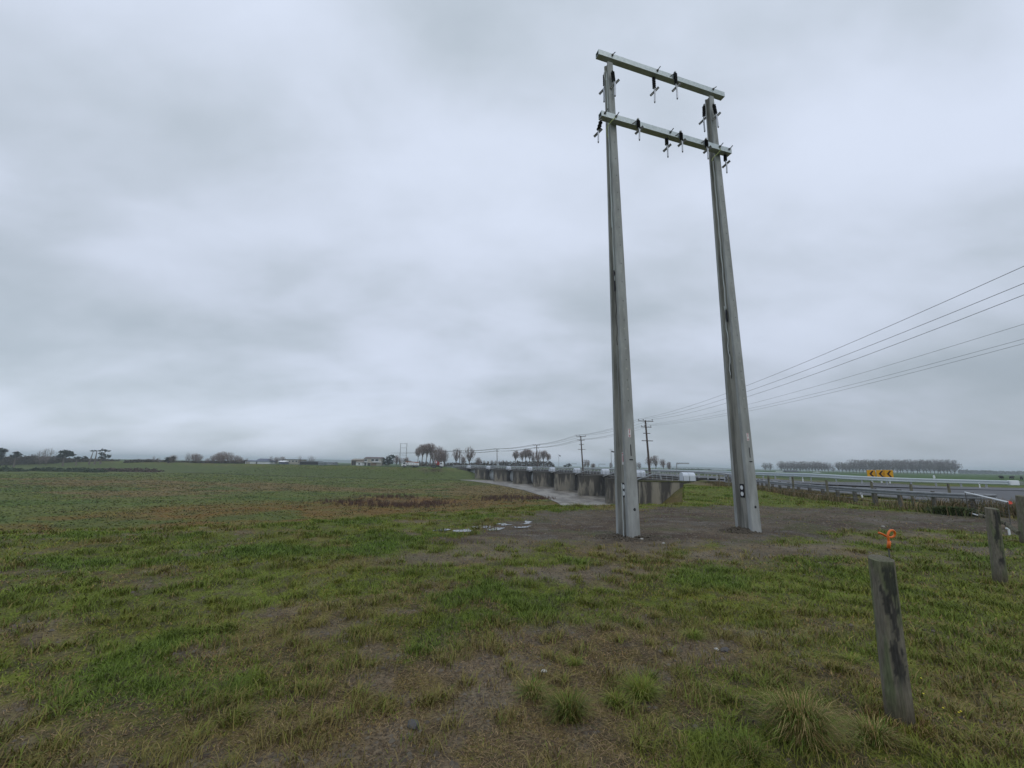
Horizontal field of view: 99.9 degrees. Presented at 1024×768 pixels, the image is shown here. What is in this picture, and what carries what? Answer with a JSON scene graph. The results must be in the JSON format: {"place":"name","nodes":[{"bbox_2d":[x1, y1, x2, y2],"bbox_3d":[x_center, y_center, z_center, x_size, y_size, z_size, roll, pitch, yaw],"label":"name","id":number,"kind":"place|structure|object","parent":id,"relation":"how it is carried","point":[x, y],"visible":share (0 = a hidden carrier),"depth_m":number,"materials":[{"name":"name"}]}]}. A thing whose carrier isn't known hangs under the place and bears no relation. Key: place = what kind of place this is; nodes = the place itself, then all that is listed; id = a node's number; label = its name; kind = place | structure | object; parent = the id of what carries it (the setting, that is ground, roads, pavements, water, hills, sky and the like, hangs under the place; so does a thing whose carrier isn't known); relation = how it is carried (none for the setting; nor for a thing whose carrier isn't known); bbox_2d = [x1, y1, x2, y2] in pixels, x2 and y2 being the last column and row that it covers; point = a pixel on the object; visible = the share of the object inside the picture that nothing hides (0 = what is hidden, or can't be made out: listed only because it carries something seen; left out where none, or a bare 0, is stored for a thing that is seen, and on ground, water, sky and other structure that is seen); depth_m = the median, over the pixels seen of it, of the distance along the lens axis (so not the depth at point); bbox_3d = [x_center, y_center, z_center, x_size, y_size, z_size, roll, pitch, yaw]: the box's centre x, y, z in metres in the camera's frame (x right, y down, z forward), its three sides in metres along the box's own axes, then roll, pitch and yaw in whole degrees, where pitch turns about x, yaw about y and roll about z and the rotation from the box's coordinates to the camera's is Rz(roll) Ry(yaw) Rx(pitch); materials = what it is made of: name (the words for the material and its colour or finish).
{"place":"outdoors","nodes":[
{"label":"outdoors","id":0,"kind":"place"},
{"bbox_2d":[278,459,413,463],"bbox_3d":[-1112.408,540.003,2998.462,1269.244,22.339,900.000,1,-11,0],"label":"hills","id":1,"kind":"structure","parent":0,"point":[341,461],"depth_m":2651.59,"materials":[{"name":"plant"}]},
{"bbox_2d":[0,457,1023,767],"bbox_3d":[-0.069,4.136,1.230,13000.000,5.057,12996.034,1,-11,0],"label":"ground","id":2,"kind":"structure","parent":0,"point":[562,527],"depth_m":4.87,"materials":[{"name":"plant"}]},
{"bbox_2d":[0,448,8,459],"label":"evergreen tree","id":3,"kind":"object","parent":2,"relation":"on","point":[3,452],"visible":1,"depth_m":265.45,"materials":[{"name":"green plant"}]},
{"bbox_2d":[0,465,29,471],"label":"scrub","id":4,"kind":"object","parent":2,"relation":"on","point":[4,469],"visible":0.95,"depth_m":185.12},
{"bbox_2d":[10,451,22,466],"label":"evergreen tree","id":5,"kind":"object","parent":2,"relation":"on","point":[16,454],"visible":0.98,"depth_m":265.06,"materials":[{"name":"green plant"}]},
{"bbox_2d":[34,451,45,465],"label":"bare tree","id":6,"kind":"object","parent":2,"relation":"on","point":[39,459],"visible":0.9,"depth_m":269.80,"materials":[{"name":"brown plant"}]},
{"bbox_2d":[40,448,56,465],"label":"bare tree","id":7,"kind":"object","parent":2,"relation":"on","point":[47,458],"visible":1,"depth_m":269.74,"materials":[{"name":"brown plant"}]},
{"bbox_2d":[0,454,119,464],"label":"hedge","id":8,"kind":"object","parent":2,"relation":"on","point":[20,460],"visible":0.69,"depth_m":278.64,"materials":[{"name":"plant"}]},
{"bbox_2d":[24,466,108,472],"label":"scrub","id":9,"kind":"object","parent":2,"relation":"on","point":[68,469],"visible":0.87,"depth_m":193.43,"materials":[{"name":"plant"}]},
{"bbox_2d":[56,450,76,465],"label":"evergreen tree","id":10,"kind":"object","parent":2,"relation":"on","point":[66,453],"visible":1,"depth_m":264.87,"materials":[{"name":"green plant"}]},
{"bbox_2d":[88,449,110,464],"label":"pine tree","id":11,"kind":"object","parent":2,"relation":"on","point":[103,455],"visible":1,"depth_m":265.21,"materials":[{"name":"green plant"}]},
{"bbox_2d":[96,467,163,471],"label":"scrub","id":12,"kind":"object","parent":2,"relation":"on","point":[110,469],"visible":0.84,"depth_m":208.93,"materials":[{"name":"plant"}]},
{"bbox_2d":[123,459,247,463],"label":"hedge","id":13,"kind":"object","parent":2,"relation":"on","point":[150,460],"visible":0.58,"depth_m":266.00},
{"bbox_2d":[215,451,227,462],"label":"bare shrub","id":14,"kind":"object","parent":2,"relation":"on","point":[221,458],"visible":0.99,"depth_m":258.45,"materials":[{"name":"brown plant"}]},
{"bbox_2d":[245,460,275,463],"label":"shed","id":15,"kind":"structure","parent":2,"relation":"on","point":[259,461],"depth_m":257.38,"materials":[{"name":"white"}]},
{"bbox_2d":[0,481,549,532],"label":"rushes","id":16,"kind":"object","parent":2,"relation":"on","point":[245,497],"visible":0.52,"depth_m":65.76,"materials":[{"name":"plant"}]},
{"bbox_2d":[283,459,306,463],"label":"farm building","id":17,"kind":"structure","parent":2,"relation":"on","point":[293,461],"depth_m":263.26,"materials":[{"name":"beige"}]},
{"bbox_2d":[299,461,322,464],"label":"barn","id":18,"kind":"structure","parent":2,"relation":"on","point":[308,462],"depth_m":253.45,"materials":[{"name":"grey"}]},
{"bbox_2d":[0,465,683,531],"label":"field grass","id":19,"kind":"structure","parent":2,"relation":"on","point":[146,478],"depth_m":89.87,"materials":[{"name":"plant"}]},
{"bbox_2d":[351,459,363,464],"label":"barn","id":20,"kind":"structure","parent":2,"relation":"on","point":[353,461],"depth_m":279.33,"materials":[{"name":"grey"}]},
{"bbox_2d":[364,457,384,465],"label":"house","id":21,"kind":"structure","parent":2,"relation":"on","point":[373,461],"depth_m":280.23,"materials":[{"name":"beige"}]},
{"bbox_2d":[383,455,394,464],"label":"evergreen tree","id":22,"kind":"object","parent":2,"relation":"on","point":[389,459],"visible":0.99,"depth_m":284.86,"materials":[{"name":"green plant"}]},
{"bbox_2d":[401,461,418,466],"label":"truck","id":23,"kind":"object","parent":2,"relation":"on","point":[405,464],"visible":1,"depth_m":195.41,"materials":[{"name":"white"}]},
{"bbox_2d":[407,719,418,729],"bbox_3d":[-0.625,2.168,2.737,0.077,0.041,0.093,2,-11,-4],"label":"stone","id":24,"kind":"object","parent":2,"relation":"on","point":[412,723],"visible":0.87,"depth_m":2.72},
{"bbox_2d":[416,444,425,466],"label":"bare tree","id":25,"kind":"object","parent":2,"relation":"on","point":[422,448],"visible":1,"depth_m":245.55,"materials":[{"name":"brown plant"}]},
{"bbox_2d":[303,493,553,508],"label":"dead dock stems","id":26,"kind":"object","parent":2,"relation":"on","point":[406,504],"visible":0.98,"depth_m":68.29,"materials":[{"name":"plant"}]},
{"bbox_2d":[424,443,435,466],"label":"bare tree","id":27,"kind":"object","parent":2,"relation":"on","point":[429,448],"visible":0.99,"depth_m":246.74,"materials":[{"name":"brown plant"}]},
{"bbox_2d":[431,460,443,467],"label":"truck","id":28,"kind":"object","parent":2,"relation":"on","point":[441,464],"visible":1,"depth_m":190.59,"materials":[{"name":"grey"}]},
{"bbox_2d":[429,449,446,464],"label":"bare tree","id":29,"kind":"object","parent":2,"relation":"on","point":[440,457],"visible":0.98,"depth_m":247.22,"materials":[{"name":"brown plant"}]},
{"bbox_2d":[434,446,444,465],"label":"bare tree","id":30,"kind":"object","parent":2,"relation":"on","point":[439,448],"visible":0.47,"depth_m":256.93,"materials":[{"name":"brown plant"}]},
{"bbox_2d":[452,449,460,464],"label":"bare tree","id":31,"kind":"object","parent":2,"relation":"on","point":[456,455],"visible":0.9,"depth_m":254.87,"materials":[{"name":"brown plant"}]},
{"bbox_2d":[419,461,496,466],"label":"clipped hedge","id":32,"kind":"object","parent":2,"relation":"on","point":[473,463],"visible":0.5,"depth_m":284.16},
{"bbox_2d":[464,446,474,464],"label":"bare tree","id":33,"kind":"object","parent":2,"relation":"on","point":[471,454],"visible":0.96,"depth_m":267.16,"materials":[{"name":"brown plant"}]},
{"bbox_2d":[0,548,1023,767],"bbox_3d":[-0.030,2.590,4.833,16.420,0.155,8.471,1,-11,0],"label":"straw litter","id":34,"kind":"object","parent":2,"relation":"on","point":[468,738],"visible":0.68,"depth_m":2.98,"materials":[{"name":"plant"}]},
{"bbox_2d":[0,501,1023,767],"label":"gravel","id":35,"kind":"structure","parent":2,"relation":"on","point":[436,753],"depth_m":8.34,"materials":[{"name":"gravel"}]},
{"bbox_2d":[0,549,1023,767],"bbox_3d":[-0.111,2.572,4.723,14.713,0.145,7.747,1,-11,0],"label":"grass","id":36,"kind":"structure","parent":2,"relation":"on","point":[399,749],"depth_m":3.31,"materials":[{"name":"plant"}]},
{"bbox_2d":[513,451,519,465],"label":"bare tree","id":37,"kind":"object","parent":2,"relation":"on","point":[516,455],"visible":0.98,"depth_m":289.31,"materials":[{"name":"brown plant"}]},
{"bbox_2d":[498,460,554,467],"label":"clipped hedge","id":38,"kind":"object","parent":2,"relation":"on","point":[519,463],"visible":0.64,"depth_m":333.62,"materials":[{"name":"plant"}]},
{"bbox_2d":[501,673,558,707],"bbox_3d":[0.140,2.241,3.169,0.494,0.107,0.493,1,-11,0],"label":"grass tussock","id":39,"kind":"object","parent":2,"relation":"on","point":[528,690],"depth_m":3.17,"materials":[{"name":"plant"}]},
{"bbox_2d":[526,449,533,465],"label":"bare tree","id":40,"kind":"object","parent":2,"relation":"on","point":[529,455],"visible":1,"depth_m":290.34,"materials":[{"name":"brown plant"}]},
{"bbox_2d":[466,479,613,505],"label":"concrete apron","id":41,"kind":"object","parent":2,"relation":"on","point":[560,497],"visible":0.23,"depth_m":95.61,"materials":[{"name":"concrete"}]},
{"bbox_2d":[540,450,548,466],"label":"bare tree","id":42,"kind":"object","parent":2,"relation":"on","point":[543,454],"visible":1,"depth_m":285.46,"materials":[{"name":"brown plant"}]},
{"bbox_2d":[530,681,605,729],"bbox_3d":[0.371,2.137,2.858,0.611,0.183,0.572,1,-11,0],"label":"grass tussock","id":43,"kind":"object","parent":2,"relation":"on","point":[573,702],"depth_m":2.84,"materials":[{"name":"plant"}]},
{"bbox_2d":[559,651,588,666],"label":"grass tussock","id":44,"kind":"object","parent":2,"relation":"on","point":[572,661],"depth_m":3.62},
{"bbox_2d":[577,435,585,472],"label":"wooden power pole","id":45,"kind":"object","parent":2,"relation":"on","point":[581,444],"visible":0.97,"depth_m":108.67,"materials":[{"name":"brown wood"}]},
{"bbox_2d":[452,466,727,503],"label":"floodgate barrage","id":46,"kind":"object","parent":2,"relation":"on","point":[657,489],"visible":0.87,"depth_m":91.56,"materials":[{"name":"concrete"}]},
{"bbox_2d":[453,465,731,480],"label":"guardrail","id":47,"kind":"object","parent":46,"relation":"on","point":[698,472],"visible":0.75,"depth_m":69.23,"materials":[{"name":"metal"}]},
{"bbox_2d":[594,684,627,707],"bbox_3d":[0.725,2.238,3.062,0.357,0.087,0.351,1,-11,0],"label":"grass tussock","id":48,"kind":"object","parent":2,"relation":"on","point":[611,699],"depth_m":3.06,"materials":[{"name":"plant"}]},
{"bbox_2d":[595,533,664,541],"bbox_3d":[2.781,3.654,10.236,1.661,0.132,1.111,1,-11,0],"label":"soil heap","id":49,"kind":"object","parent":2,"relation":"on","point":[614,536],"visible":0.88,"depth_m":10.14,"materials":[{"name":"soil"}]},
{"bbox_2d":[608,668,677,710],"bbox_3d":[0.945,2.221,3.144,0.572,0.140,0.564,1,-11,0],"label":"grass tussock","id":50,"kind":"object","parent":2,"relation":"on","point":[639,685],"depth_m":3.14,"materials":[{"name":"plant"}]},
{"bbox_2d":[638,419,652,477],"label":"wooden power pole","id":51,"kind":"object","parent":2,"relation":"on","point":[648,457],"visible":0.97,"depth_m":70.31,"materials":[{"name":"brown wood"}]},
{"bbox_2d":[442,266,1023,451],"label":"power line","id":52,"kind":"object","parent":51,"relation":"attached to","point":[818,356],"visible":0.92,"depth_m":24.09,"materials":[{"name":"grey metal"}]},
{"bbox_2d":[445,283,1023,451],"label":"power line","id":53,"kind":"object","parent":51,"relation":"attached to","point":[834,359],"visible":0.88,"depth_m":24.29,"materials":[{"name":"grey metal"}]},
{"bbox_2d":[447,295,1022,451],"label":"power line","id":54,"kind":"object","parent":51,"relation":"attached to","point":[813,374],"visible":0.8,"depth_m":25.76,"materials":[{"name":"grey metal"}]},
{"bbox_2d":[460,324,1022,452],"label":"power line","id":55,"kind":"object","parent":51,"relation":"attached to","point":[800,390],"visible":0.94,"depth_m":30.30,"materials":[{"name":"grey metal"}]},
{"bbox_2d":[463,339,1021,452],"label":"power line","id":56,"kind":"object","parent":51,"relation":"attached to","point":[815,393],"visible":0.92,"depth_m":30.75,"materials":[{"name":"grey metal"}]},
{"bbox_2d":[464,343,1023,452],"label":"power line","id":57,"kind":"object","parent":51,"relation":"attached to","point":[797,400],"visible":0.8,"depth_m":32.92,"materials":[{"name":"grey metal"}]},
{"bbox_2d":[634,666,670,683],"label":"grass tussock","id":58,"kind":"object","parent":2,"relation":"on","point":[654,674],"depth_m":3.35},
{"bbox_2d":[651,455,659,468],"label":"bare tree","id":59,"kind":"object","parent":2,"relation":"on","point":[655,458],"visible":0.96,"depth_m":236.09,"materials":[{"name":"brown plant"}]},
{"bbox_2d":[594,49,761,537],"bbox_3d":[4.504,-2.866,12.229,4.970,14.216,0.884,4,-11,-17],"label":"power pole frame","id":60,"kind":"object","parent":2,"relation":"on","point":[746,504],"visible":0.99,"depth_m":12.12,"materials":[{"name":"concrete"}]},
{"bbox_2d":[667,626,715,641],"bbox_3d":[1.808,2.481,4.255,0.499,0.080,0.498,1,-11,0],"label":"grass tussock","id":61,"kind":"object","parent":2,"relation":"on","point":[698,632],"depth_m":4.27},
{"bbox_2d":[719,526,758,533],"bbox_3d":[6.044,3.891,11.515,1.022,0.200,0.716,1,-11,0],"label":"soil heap","id":62,"kind":"object","parent":2,"relation":"on","point":[735,529],"visible":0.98,"depth_m":11.35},
{"bbox_2d":[475,465,1023,486],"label":"guardrail","id":63,"kind":"object","parent":2,"relation":"on","point":[935,481],"visible":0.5,"depth_m":47.82,"materials":[{"name":"metal"}]},
{"bbox_2d":[718,727,788,767],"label":"grass tussock","id":64,"kind":"object","parent":2,"relation":"on","point":[751,750],"depth_m":2.50,"materials":[{"name":"plant"}]},
{"bbox_2d":[775,461,786,471],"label":"bare tree","id":65,"kind":"object","parent":2,"relation":"on","point":[779,466],"visible":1,"depth_m":471.72,"materials":[{"name":"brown plant"}]},
{"bbox_2d":[796,461,805,471],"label":"bare tree","id":66,"kind":"object","parent":2,"relation":"on","point":[800,467],"visible":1,"depth_m":472.07,"materials":[{"name":"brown plant"}]},
{"bbox_2d":[737,681,876,757],"bbox_3d":[1.788,2.071,2.669,0.700,0.279,0.707,1,-11,0],"label":"grass tussock","id":67,"kind":"object","parent":2,"relation":"on","point":[801,719],"depth_m":2.59,"materials":[{"name":"plant"}]},
{"bbox_2d":[805,462,813,471],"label":"bare tree","id":68,"kind":"object","parent":2,"relation":"on","point":[807,466],"visible":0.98,"depth_m":471.88,"materials":[{"name":"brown plant"}]},
{"bbox_2d":[814,462,824,470],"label":"bare tree","id":69,"kind":"object","parent":2,"relation":"on","point":[816,465],"visible":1,"depth_m":471.68,"materials":[{"name":"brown plant"}]},
{"bbox_2d":[718,474,952,505],"bbox_3d":[19.129,7.471,31.880,4.027,1.537,22.824,1,-11,0],"label":"wire fence","id":70,"kind":"object","parent":2,"relation":"on","point":[871,486],"visible":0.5,"depth_m":23.52,"materials":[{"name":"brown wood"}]},
{"bbox_2d":[833,462,844,470],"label":"bare tree","id":71,"kind":"object","parent":2,"relation":"on","point":[837,466],"visible":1,"depth_m":472.45,"materials":[{"name":"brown plant"}]},
{"bbox_2d":[833,651,878,667],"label":"grass tussock","id":72,"kind":"object","parent":2,"relation":"on","point":[850,657],"depth_m":3.80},
{"bbox_2d":[852,460,864,472],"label":"bare tree","id":73,"kind":"object","parent":2,"relation":"on","point":[860,466],"visible":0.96,"depth_m":471.39,"materials":[{"name":"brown plant"}]},
{"bbox_2d":[724,474,996,508],"bbox_3d":[20.501,7.742,32.838,2.964,1.171,30.095,0,-11,6],"label":"guardrail","id":74,"kind":"object","parent":2,"relation":"on","point":[873,491],"visible":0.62,"depth_m":21.03,"materials":[{"name":"metal"}]},
{"bbox_2d":[705,480,1016,519],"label":"verge grass","id":75,"kind":"structure","parent":2,"relation":"on","point":[805,494],"depth_m":19.56,"materials":[{"name":"plant"}]},
{"bbox_2d":[703,480,1019,502],"bbox_3d":[33.824,4.995,15.724,25.796,0.201,73.831,1,-11,0],"label":"side road shoulder","id":76,"kind":"object","parent":2,"relation":"on","point":[879,496],"visible":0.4,"depth_m":34.44},
{"bbox_2d":[867,470,875,481],"bbox_3d":[43.024,11.314,51.482,0.832,2.001,0.154,-3,-11,20],"label":"chevron sign","id":77,"kind":"object","parent":76,"relation":"on","point":[871,473],"visible":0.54,"depth_m":51.52,"materials":[{"name":"orange"}]},
{"bbox_2d":[876,470,884,482],"bbox_3d":[43.731,11.215,50.994,0.824,1.998,0.154,-3,-11,20],"label":"chevron sign","id":78,"kind":"object","parent":76,"relation":"on","point":[880,473],"visible":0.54,"depth_m":51.04,"materials":[{"name":"orange"}]},
{"bbox_2d":[884,470,893,482],"bbox_3d":[44.353,11.156,50.600,0.818,2.037,0.154,-3,-11,20],"label":"chevron sign","id":79,"kind":"object","parent":76,"relation":"on","point":[888,473],"visible":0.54,"depth_m":50.64,"materials":[{"name":"orange"}]},
{"bbox_2d":[863,459,877,469],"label":"bare tree","id":80,"kind":"object","parent":2,"relation":"on","point":[871,465],"visible":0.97,"depth_m":471.56,"materials":[{"name":"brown plant"}]},
{"bbox_2d":[832,707,927,757],"bbox_3d":[2.277,2.174,2.702,0.512,0.134,0.484,1,-11,0],"label":"grass tussock","id":81,"kind":"object","parent":2,"relation":"on","point":[884,735],"depth_m":2.68,"materials":[{"name":"plant"}]},
{"bbox_2d":[873,459,886,469],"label":"bare tree","id":82,"kind":"object","parent":2,"relation":"on","point":[880,465],"visible":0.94,"depth_m":471.46,"materials":[{"name":"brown plant"}]},
{"bbox_2d":[883,460,897,469],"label":"bare tree","id":83,"kind":"object","parent":2,"relation":"on","point":[887,464],"visible":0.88,"depth_m":472.23,"materials":[{"name":"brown plant"}]},
{"bbox_2d":[868,554,915,728],"bbox_3d":[2.563,1.813,2.918,0.172,1.221,0.157,1,-11,0],"label":"wooden post","id":84,"kind":"object","parent":2,"relation":"on","point":[895,681],"visible":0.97,"depth_m":2.88,"materials":[{"name":"grey wood"}]},
{"bbox_2d":[878,529,895,557],"bbox_3d":[2.746,1.718,3.064,0.170,1.313,0.042,1,-11,0],"label":"pigtail standard","id":85,"kind":"object","parent":84,"relation":"attached to","point":[889,537],"visible":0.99,"depth_m":3.17,"materials":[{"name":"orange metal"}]},
{"bbox_2d":[892,460,906,472],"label":"bare tree","id":86,"kind":"object","parent":2,"relation":"on","point":[900,466],"visible":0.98,"depth_m":471.50,"materials":[{"name":"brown plant"}]},
{"bbox_2d":[903,459,915,473],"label":"bare tree","id":87,"kind":"object","parent":2,"relation":"on","point":[911,466],"visible":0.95,"depth_m":470.98,"materials":[{"name":"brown plant"}]},
{"bbox_2d":[911,459,927,473],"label":"bare tree","id":88,"kind":"object","parent":2,"relation":"on","point":[920,466],"visible":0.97,"depth_m":471.80,"materials":[{"name":"grey plant"}]},
{"bbox_2d":[923,460,935,473],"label":"bare tree","id":89,"kind":"object","parent":2,"relation":"on","point":[931,465],"visible":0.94,"depth_m":472.16,"materials":[{"name":"grey plant"}]},
{"bbox_2d":[933,460,948,473],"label":"bare tree","id":90,"kind":"object","parent":2,"relation":"on","point":[938,467],"visible":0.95,"depth_m":472.16,"materials":[{"name":"grey plant"}]},
{"bbox_2d":[862,540,1023,740],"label":"grass","id":91,"kind":"structure","parent":2,"relation":"on","point":[921,726],"depth_m":2.79,"materials":[{"name":"plant"}]},
{"bbox_2d":[941,461,958,472],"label":"bare tree","id":92,"kind":"object","parent":2,"relation":"on","point":[950,467],"visible":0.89,"depth_m":471.87,"materials":[{"name":"grey plant"}]},
{"bbox_2d":[919,505,984,517],"bbox_3d":[17.544,4.997,16.965,2.250,0.422,2.266,1,-11,0],"label":"verge bush","id":93,"kind":"object","parent":2,"relation":"on","point":[943,511],"visible":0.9,"depth_m":16.75,"materials":[{"name":"plant"}]},
{"bbox_2d":[947,460,962,473],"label":"bare tree","id":94,"kind":"object","parent":2,"relation":"on","point":[954,470],"visible":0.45,"depth_m":478.44,"materials":[{"name":"grey plant"}]},
{"bbox_2d":[964,492,1010,523],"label":"farm gate","id":95,"kind":"structure","parent":2,"relation":"on","point":[1007,502],"depth_m":14.41,"materials":[{"name":"metal"}]},
{"bbox_2d":[958,469,1023,474],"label":"clipped hedge","id":96,"kind":"object","parent":2,"relation":"on","point":[988,472],"visible":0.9,"depth_m":883.01,"materials":[{"name":"plant"}]},
{"bbox_2d":[984,507,1008,583],"bbox_3d":[7.619,2.637,6.770,0.254,1.345,0.178,1,-11,0],"label":"wooden post","id":97,"kind":"object","parent":2,"relation":"on","point":[996,549],"visible":0.91,"depth_m":6.75,"materials":[{"name":"grey wood"}]},
{"bbox_2d":[1015,495,1023,543],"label":"wooden post","id":98,"kind":"object","parent":2,"relation":"on","point":[1019,499],"visible":0.96,"depth_m":10.23,"materials":[{"name":"grey wood"}]},
{"bbox_2d":[978,514,1019,534],"bbox_3d":[12.002,3.431,10.579,0.308,0.428,0.713,5,-12,-22],"label":"stay rail","id":99,"kind":"object","parent":98,"relation":"attached to","point":[1011,527],"visible":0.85,"depth_m":10.45,"materials":[{"name":"grey wood"}]},
{"bbox_2d":[0,0,1023,471],"label":"sky","id":100,"kind":"structure","parent":0,"point":[248,229],"materials":[{"name":"grey"}]},
{"bbox_2d":[212,462,1023,490],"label":"guardrail","id":101,"kind":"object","parent":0,"point":[981,488],"depth_m":44.46,"materials":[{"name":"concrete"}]},
{"bbox_2d":[637,466,957,472],"bbox_3d":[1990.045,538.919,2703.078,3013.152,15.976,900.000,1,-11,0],"label":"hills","id":102,"kind":"structure","parent":0,"point":[797,469],"depth_m":2343.55,"materials":[{"name":"plant"}]},
{"bbox_2d":[722,476,1008,487],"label":"road shoulder","id":103,"kind":"object","parent":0,"point":[828,482],"visible":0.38,"depth_m":50.88},
{"bbox_2d":[708,480,1023,506],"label":"side road","id":104,"kind":"structure","parent":0,"point":[1006,495],"depth_m":35.99,"materials":[{"name":"asphalt"}]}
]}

